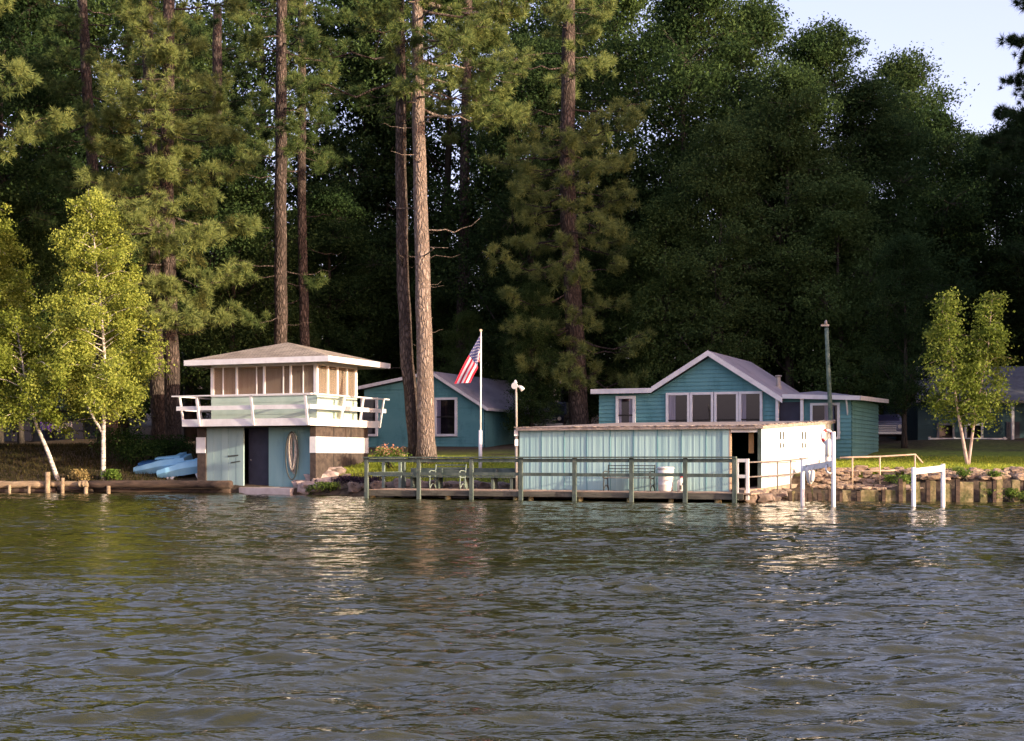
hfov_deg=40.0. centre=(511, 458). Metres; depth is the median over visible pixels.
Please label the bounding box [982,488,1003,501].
weed tuft
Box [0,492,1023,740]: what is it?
lake water
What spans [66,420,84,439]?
window
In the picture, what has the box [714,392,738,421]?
window
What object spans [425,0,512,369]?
pine tree
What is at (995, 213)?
leafy tree
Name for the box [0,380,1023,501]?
ground
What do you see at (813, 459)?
cloth
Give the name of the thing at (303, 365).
window
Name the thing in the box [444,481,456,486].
rock
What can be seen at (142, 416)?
leafy tree
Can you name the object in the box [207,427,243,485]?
door
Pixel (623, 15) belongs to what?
leafy tree
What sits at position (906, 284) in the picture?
leafy tree
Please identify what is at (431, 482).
rock
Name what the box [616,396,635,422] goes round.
window
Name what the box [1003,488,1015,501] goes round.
weed tuft
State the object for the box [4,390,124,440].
house
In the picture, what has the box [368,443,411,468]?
flower bush
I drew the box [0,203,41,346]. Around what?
birch tree
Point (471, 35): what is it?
pine tree
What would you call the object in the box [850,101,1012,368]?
leafy tree
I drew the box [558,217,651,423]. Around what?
leafy tree
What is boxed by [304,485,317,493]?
green plant
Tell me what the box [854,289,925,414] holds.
leafy tree
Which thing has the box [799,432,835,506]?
boat lift frame
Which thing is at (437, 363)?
leafy tree
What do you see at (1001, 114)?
pine tree
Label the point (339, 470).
rock
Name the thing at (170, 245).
pine tree
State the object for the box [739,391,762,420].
window
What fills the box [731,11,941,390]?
leafy tree
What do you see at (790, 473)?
pipe railing
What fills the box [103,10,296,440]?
pine tree
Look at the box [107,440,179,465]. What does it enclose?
shrub
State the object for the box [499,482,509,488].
rock
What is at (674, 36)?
leafy tree
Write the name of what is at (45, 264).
leafy tree
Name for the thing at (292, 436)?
rope coil
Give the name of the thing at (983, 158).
leafy tree
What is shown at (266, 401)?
boathouse
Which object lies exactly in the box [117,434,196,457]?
shrub
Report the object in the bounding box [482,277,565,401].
leafy tree
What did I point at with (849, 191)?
leafy tree
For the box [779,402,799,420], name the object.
window
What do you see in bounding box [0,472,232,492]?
log seawall
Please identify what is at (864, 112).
leafy tree
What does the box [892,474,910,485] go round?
weed tuft
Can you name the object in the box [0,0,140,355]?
leafy tree
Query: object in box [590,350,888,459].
cottage
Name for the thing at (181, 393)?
leafy tree
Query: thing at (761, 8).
leafy tree
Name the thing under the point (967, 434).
window
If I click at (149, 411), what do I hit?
woods
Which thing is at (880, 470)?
pipe railing
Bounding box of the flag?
[454,336,479,383]
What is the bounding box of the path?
[739,484,796,492]
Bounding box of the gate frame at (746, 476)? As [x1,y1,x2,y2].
[737,459,748,499]
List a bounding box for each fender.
[805,464,811,483]
[810,466,814,481]
[824,455,830,461]
[825,435,830,456]
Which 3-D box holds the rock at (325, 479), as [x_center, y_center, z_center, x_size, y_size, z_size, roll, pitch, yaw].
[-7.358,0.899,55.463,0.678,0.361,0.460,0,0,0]
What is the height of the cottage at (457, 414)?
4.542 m
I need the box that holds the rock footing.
[741,488,792,502]
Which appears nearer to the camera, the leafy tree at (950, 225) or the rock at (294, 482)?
the rock at (294, 482)
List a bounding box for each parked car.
[534,402,568,426]
[878,415,901,440]
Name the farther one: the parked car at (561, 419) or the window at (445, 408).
the parked car at (561, 419)
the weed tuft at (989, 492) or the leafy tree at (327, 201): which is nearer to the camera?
the weed tuft at (989, 492)
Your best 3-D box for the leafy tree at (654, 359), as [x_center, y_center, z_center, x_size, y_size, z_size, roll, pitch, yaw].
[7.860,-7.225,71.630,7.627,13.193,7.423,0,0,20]
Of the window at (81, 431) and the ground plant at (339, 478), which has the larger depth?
the window at (81, 431)
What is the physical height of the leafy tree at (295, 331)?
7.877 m
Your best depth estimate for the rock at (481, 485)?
51.52 m
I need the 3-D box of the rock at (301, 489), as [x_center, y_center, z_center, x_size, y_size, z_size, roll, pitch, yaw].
[-7.975,1.178,55.054,0.914,0.478,0.764,0,0,0]
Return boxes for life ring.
[821,429,831,443]
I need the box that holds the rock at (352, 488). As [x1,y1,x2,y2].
[347,481,361,493]
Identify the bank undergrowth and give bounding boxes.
[0,442,196,480]
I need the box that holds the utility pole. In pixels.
[821,320,832,431]
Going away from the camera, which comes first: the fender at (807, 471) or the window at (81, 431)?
the fender at (807, 471)
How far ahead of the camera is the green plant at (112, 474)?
58.29 m
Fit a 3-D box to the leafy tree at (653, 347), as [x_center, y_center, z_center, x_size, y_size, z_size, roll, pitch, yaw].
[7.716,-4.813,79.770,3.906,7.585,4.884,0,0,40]
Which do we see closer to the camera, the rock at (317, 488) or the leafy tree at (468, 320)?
the rock at (317, 488)
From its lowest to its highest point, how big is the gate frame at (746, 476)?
1.300 m
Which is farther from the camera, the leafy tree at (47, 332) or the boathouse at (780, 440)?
the leafy tree at (47, 332)
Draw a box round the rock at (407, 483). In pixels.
[406,480,423,487]
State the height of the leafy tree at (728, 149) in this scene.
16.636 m
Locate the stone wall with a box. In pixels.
[806,465,1023,490]
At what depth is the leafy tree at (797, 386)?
74.79 m
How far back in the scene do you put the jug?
46.61 m
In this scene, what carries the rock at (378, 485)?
on the ground at (954, 447)
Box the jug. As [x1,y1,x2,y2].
[677,477,682,490]
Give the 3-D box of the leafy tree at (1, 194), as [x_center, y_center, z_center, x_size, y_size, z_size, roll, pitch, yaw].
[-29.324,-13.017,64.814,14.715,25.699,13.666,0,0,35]
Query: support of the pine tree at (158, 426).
on the ground at (954, 447)
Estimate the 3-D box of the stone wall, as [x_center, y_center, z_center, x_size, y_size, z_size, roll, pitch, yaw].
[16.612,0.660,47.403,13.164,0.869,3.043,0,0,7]
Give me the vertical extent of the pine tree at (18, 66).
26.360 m
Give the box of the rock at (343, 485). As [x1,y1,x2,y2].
[336,480,347,488]
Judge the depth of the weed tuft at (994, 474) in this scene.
46.17 m
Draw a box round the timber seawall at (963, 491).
[788,479,1023,501]
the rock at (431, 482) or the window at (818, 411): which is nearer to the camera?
the rock at (431, 482)
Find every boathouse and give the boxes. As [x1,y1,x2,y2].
[171,342,389,487]
[514,419,835,491]
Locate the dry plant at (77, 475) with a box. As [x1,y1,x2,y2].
[67,469,92,481]
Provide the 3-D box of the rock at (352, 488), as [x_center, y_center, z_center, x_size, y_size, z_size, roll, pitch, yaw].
[-6.003,1.091,53.944,0.609,0.502,0.645,0,0,0]
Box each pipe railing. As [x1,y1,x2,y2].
[745,458,819,489]
[840,454,922,483]
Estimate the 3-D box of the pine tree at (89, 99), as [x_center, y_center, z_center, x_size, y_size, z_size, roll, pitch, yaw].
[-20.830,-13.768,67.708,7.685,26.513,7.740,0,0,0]
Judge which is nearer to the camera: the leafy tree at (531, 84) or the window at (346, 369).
the window at (346, 369)
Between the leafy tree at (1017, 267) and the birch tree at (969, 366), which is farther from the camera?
the leafy tree at (1017, 267)
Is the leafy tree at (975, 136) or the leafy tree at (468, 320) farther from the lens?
the leafy tree at (975, 136)
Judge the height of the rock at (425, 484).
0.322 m
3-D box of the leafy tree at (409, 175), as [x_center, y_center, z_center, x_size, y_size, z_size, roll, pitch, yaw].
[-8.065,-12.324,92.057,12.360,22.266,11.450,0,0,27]
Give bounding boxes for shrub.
[84,427,149,461]
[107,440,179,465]
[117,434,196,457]
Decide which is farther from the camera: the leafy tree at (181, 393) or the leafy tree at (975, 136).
the leafy tree at (975, 136)
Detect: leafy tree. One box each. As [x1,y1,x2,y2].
[0,0,135,442]
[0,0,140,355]
[0,20,91,289]
[0,38,23,214]
[0,176,81,443]
[4,0,268,435]
[5,214,51,403]
[32,283,90,382]
[45,165,193,436]
[89,330,150,437]
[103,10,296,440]
[104,0,391,345]
[140,285,210,421]
[161,143,323,405]
[247,177,412,406]
[249,0,480,414]
[273,310,335,351]
[288,109,458,391]
[309,267,398,419]
[319,0,560,368]
[352,285,400,381]
[395,242,467,372]
[412,24,620,394]
[429,174,562,390]
[433,308,507,428]
[476,0,642,401]
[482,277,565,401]
[494,276,566,435]
[495,0,705,358]
[544,0,802,367]
[555,241,625,423]
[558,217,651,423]
[596,186,734,393]
[626,113,798,367]
[627,0,850,333]
[631,316,676,385]
[670,54,884,388]
[670,322,713,363]
[695,145,839,392]
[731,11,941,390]
[760,166,899,403]
[799,72,985,396]
[840,39,1004,369]
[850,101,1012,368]
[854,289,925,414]
[856,232,962,447]
[914,202,1023,365]
[918,128,1023,365]
[941,123,1001,277]
[956,107,1023,365]
[985,307,1023,365]
[991,214,1023,363]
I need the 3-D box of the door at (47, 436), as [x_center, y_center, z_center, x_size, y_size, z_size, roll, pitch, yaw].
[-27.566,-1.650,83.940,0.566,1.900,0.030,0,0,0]
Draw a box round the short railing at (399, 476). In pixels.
[373,462,401,487]
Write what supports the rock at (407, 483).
on the ground at (954, 447)
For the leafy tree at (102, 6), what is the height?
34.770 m
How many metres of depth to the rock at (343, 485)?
54.31 m
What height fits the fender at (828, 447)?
0.646 m
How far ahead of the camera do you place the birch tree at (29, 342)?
58.22 m
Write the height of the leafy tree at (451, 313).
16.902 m
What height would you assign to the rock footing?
0.674 m
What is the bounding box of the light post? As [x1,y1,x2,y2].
[511,380,524,489]
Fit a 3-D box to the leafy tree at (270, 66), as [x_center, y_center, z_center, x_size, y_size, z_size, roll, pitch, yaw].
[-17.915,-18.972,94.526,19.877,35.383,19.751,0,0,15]
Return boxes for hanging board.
[749,432,753,452]
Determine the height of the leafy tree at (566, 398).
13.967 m
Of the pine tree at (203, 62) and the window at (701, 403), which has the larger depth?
the pine tree at (203, 62)
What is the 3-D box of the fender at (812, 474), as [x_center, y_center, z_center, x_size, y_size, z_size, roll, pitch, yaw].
[8.836,0.457,41.400,0.153,0.485,0.135,0,0,0]
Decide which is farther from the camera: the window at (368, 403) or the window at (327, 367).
the window at (368, 403)
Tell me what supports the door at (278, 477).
in the boathouse at (266, 401)
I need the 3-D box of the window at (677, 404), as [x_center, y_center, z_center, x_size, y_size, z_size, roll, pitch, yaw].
[7.129,-2.040,60.481,1.056,1.590,0.155,0,0,24]
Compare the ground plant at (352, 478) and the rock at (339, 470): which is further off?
the rock at (339, 470)
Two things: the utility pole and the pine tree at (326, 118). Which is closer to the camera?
the utility pole
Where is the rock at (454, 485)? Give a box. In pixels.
[449,481,462,488]
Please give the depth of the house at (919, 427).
75.98 m
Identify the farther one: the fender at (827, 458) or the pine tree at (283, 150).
the pine tree at (283, 150)
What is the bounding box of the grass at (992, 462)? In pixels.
[339,454,1023,486]
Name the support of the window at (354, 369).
in the boathouse at (266, 401)
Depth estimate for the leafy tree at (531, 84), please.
79.35 m
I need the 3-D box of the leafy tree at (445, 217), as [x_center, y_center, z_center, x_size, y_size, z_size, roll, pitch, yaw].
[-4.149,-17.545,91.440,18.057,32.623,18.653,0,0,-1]
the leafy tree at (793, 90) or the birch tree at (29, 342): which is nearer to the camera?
the birch tree at (29, 342)
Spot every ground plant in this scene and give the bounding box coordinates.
[332,475,359,483]
[343,476,369,484]
[355,476,385,485]
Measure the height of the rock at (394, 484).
0.531 m
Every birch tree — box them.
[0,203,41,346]
[0,306,95,480]
[17,186,176,479]
[913,286,1022,464]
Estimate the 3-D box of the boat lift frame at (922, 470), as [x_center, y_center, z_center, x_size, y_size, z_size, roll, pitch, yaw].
[11.984,1.376,40.500,1.306,2.449,0.120,0,0,-30]
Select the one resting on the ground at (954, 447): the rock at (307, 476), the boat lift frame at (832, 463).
the rock at (307, 476)
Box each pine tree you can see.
[0,0,78,166]
[8,0,154,443]
[71,0,234,445]
[71,0,263,455]
[157,7,274,339]
[225,0,340,344]
[234,0,359,346]
[281,0,457,458]
[377,0,542,464]
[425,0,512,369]
[478,0,657,424]
[975,0,1023,264]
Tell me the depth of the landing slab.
55.30 m
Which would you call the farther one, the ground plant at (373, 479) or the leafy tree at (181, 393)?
the leafy tree at (181, 393)
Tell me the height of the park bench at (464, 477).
0.891 m
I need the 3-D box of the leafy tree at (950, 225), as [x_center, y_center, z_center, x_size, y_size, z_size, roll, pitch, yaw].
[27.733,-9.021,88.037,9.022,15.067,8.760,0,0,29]
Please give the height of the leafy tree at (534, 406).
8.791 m
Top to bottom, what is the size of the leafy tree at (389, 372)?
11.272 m
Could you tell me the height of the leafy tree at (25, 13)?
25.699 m
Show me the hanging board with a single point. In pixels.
(751, 442)
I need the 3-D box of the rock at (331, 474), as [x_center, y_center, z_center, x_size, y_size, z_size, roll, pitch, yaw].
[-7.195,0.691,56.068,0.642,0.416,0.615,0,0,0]
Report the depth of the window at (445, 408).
72.72 m
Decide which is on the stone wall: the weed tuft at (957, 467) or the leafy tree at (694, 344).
the weed tuft at (957, 467)
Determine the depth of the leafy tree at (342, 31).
89.42 m
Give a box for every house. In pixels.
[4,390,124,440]
[878,366,1023,439]
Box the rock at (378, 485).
[370,480,386,488]
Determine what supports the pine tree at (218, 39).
on the ground at (954, 447)
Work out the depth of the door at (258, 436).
56.90 m
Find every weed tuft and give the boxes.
[882,474,896,483]
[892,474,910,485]
[945,465,963,471]
[956,469,972,480]
[982,470,1004,476]
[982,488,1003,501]
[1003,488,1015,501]
[1003,488,1020,501]
[1016,490,1023,498]
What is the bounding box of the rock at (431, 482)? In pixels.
[427,480,444,487]
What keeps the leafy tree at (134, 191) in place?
on the ground at (954, 447)
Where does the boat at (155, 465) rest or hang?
on the ground at (954, 447)
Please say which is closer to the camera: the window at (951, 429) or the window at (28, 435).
the window at (951, 429)
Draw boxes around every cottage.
[357,371,540,447]
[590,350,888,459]
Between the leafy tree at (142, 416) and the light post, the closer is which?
the light post
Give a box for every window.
[11,420,32,440]
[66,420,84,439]
[222,367,237,394]
[256,366,265,393]
[283,365,291,392]
[303,365,313,392]
[326,366,328,393]
[336,367,338,394]
[345,368,347,395]
[354,369,355,395]
[360,397,377,435]
[434,397,457,435]
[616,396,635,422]
[666,392,689,421]
[690,392,713,421]
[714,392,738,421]
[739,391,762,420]
[810,403,839,438]
[936,423,954,437]
[964,423,982,437]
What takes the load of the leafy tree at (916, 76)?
on the ground at (954, 447)
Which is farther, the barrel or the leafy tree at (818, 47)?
the leafy tree at (818, 47)
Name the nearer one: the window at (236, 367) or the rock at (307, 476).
the rock at (307, 476)
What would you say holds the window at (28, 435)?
in the house at (28, 434)
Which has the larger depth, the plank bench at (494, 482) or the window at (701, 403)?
the window at (701, 403)
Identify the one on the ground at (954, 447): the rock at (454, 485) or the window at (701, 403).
the rock at (454, 485)
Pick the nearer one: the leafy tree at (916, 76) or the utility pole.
the utility pole
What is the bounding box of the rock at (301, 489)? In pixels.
[297,483,310,493]
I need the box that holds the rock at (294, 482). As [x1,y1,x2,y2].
[291,480,299,486]
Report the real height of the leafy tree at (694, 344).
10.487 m
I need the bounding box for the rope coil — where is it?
[285,431,298,479]
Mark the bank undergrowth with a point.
(71, 446)
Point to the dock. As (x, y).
(685, 495)
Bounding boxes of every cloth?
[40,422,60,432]
[807,453,822,463]
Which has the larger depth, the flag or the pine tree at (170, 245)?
the pine tree at (170, 245)
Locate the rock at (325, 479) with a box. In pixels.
[316,477,330,481]
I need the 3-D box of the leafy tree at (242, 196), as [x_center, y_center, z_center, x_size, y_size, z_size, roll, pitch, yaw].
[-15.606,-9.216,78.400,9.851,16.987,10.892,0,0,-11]
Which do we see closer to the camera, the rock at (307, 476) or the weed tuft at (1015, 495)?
the weed tuft at (1015, 495)
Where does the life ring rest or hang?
hanging from the boat lift frame at (832, 463)
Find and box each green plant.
[99,469,121,479]
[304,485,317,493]
[313,481,342,493]
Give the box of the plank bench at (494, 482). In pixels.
[405,468,518,488]
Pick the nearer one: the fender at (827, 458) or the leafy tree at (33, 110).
the fender at (827, 458)
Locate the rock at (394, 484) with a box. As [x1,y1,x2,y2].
[391,478,409,487]
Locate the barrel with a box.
[657,467,673,490]
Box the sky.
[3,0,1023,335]
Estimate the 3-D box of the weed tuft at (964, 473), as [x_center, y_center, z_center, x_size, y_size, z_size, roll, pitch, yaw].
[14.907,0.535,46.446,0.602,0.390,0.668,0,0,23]
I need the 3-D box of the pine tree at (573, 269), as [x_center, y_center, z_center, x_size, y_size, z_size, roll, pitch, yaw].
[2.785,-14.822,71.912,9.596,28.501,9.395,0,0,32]
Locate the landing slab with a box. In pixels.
[239,487,294,494]
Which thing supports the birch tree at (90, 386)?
on the ground at (954, 447)
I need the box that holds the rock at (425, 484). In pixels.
[421,481,428,486]
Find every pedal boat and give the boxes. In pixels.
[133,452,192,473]
[156,458,196,478]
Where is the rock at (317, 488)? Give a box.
[312,484,326,490]
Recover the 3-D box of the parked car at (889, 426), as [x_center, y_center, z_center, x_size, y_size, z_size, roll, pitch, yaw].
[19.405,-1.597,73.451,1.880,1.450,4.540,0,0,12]
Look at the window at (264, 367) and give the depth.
56.67 m
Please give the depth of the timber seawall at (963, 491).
45.52 m
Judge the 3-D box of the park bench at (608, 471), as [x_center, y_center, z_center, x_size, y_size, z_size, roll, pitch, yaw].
[3.936,0.645,47.415,1.693,0.891,0.648,0,0,24]
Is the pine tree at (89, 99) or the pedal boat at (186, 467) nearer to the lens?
the pedal boat at (186, 467)
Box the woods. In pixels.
[133,171,895,418]
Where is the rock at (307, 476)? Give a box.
[303,474,327,479]
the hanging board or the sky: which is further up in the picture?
the sky
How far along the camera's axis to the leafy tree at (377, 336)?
87.77 m
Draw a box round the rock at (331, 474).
[324,471,338,476]
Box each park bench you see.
[429,464,466,488]
[603,465,655,490]
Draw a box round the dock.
[363,456,766,502]
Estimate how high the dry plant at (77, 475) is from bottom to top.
0.658 m
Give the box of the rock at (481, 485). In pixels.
[476,481,490,488]
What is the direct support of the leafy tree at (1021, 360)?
on the ground at (954, 447)
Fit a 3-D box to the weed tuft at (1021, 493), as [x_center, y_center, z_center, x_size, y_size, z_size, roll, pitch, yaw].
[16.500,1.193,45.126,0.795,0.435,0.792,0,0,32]
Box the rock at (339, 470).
[331,468,345,474]
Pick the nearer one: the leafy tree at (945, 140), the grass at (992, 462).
the grass at (992, 462)
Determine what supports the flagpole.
on the ground at (954, 447)
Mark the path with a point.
(753, 488)
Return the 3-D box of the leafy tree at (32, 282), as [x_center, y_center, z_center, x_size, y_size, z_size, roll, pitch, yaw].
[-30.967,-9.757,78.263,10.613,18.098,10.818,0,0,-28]
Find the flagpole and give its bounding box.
[479,329,481,467]
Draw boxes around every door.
[45,419,54,440]
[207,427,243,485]
[249,427,268,484]
[269,427,309,486]
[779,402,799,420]
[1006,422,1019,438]
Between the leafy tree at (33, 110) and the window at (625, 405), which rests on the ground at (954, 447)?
the leafy tree at (33, 110)
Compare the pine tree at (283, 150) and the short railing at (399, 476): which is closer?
the short railing at (399, 476)
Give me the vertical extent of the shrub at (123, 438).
1.543 m
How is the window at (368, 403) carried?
in the cottage at (457, 414)
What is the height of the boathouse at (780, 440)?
2.738 m
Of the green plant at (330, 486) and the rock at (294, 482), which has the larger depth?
the rock at (294, 482)
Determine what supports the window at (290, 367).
in the boathouse at (266, 401)
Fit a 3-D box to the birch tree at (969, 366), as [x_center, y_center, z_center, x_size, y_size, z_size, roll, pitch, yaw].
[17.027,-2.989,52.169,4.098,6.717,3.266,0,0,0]
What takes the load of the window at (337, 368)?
in the boathouse at (266, 401)
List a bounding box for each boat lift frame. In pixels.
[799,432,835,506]
[911,464,944,506]
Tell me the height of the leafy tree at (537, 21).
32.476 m
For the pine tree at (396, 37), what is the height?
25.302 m

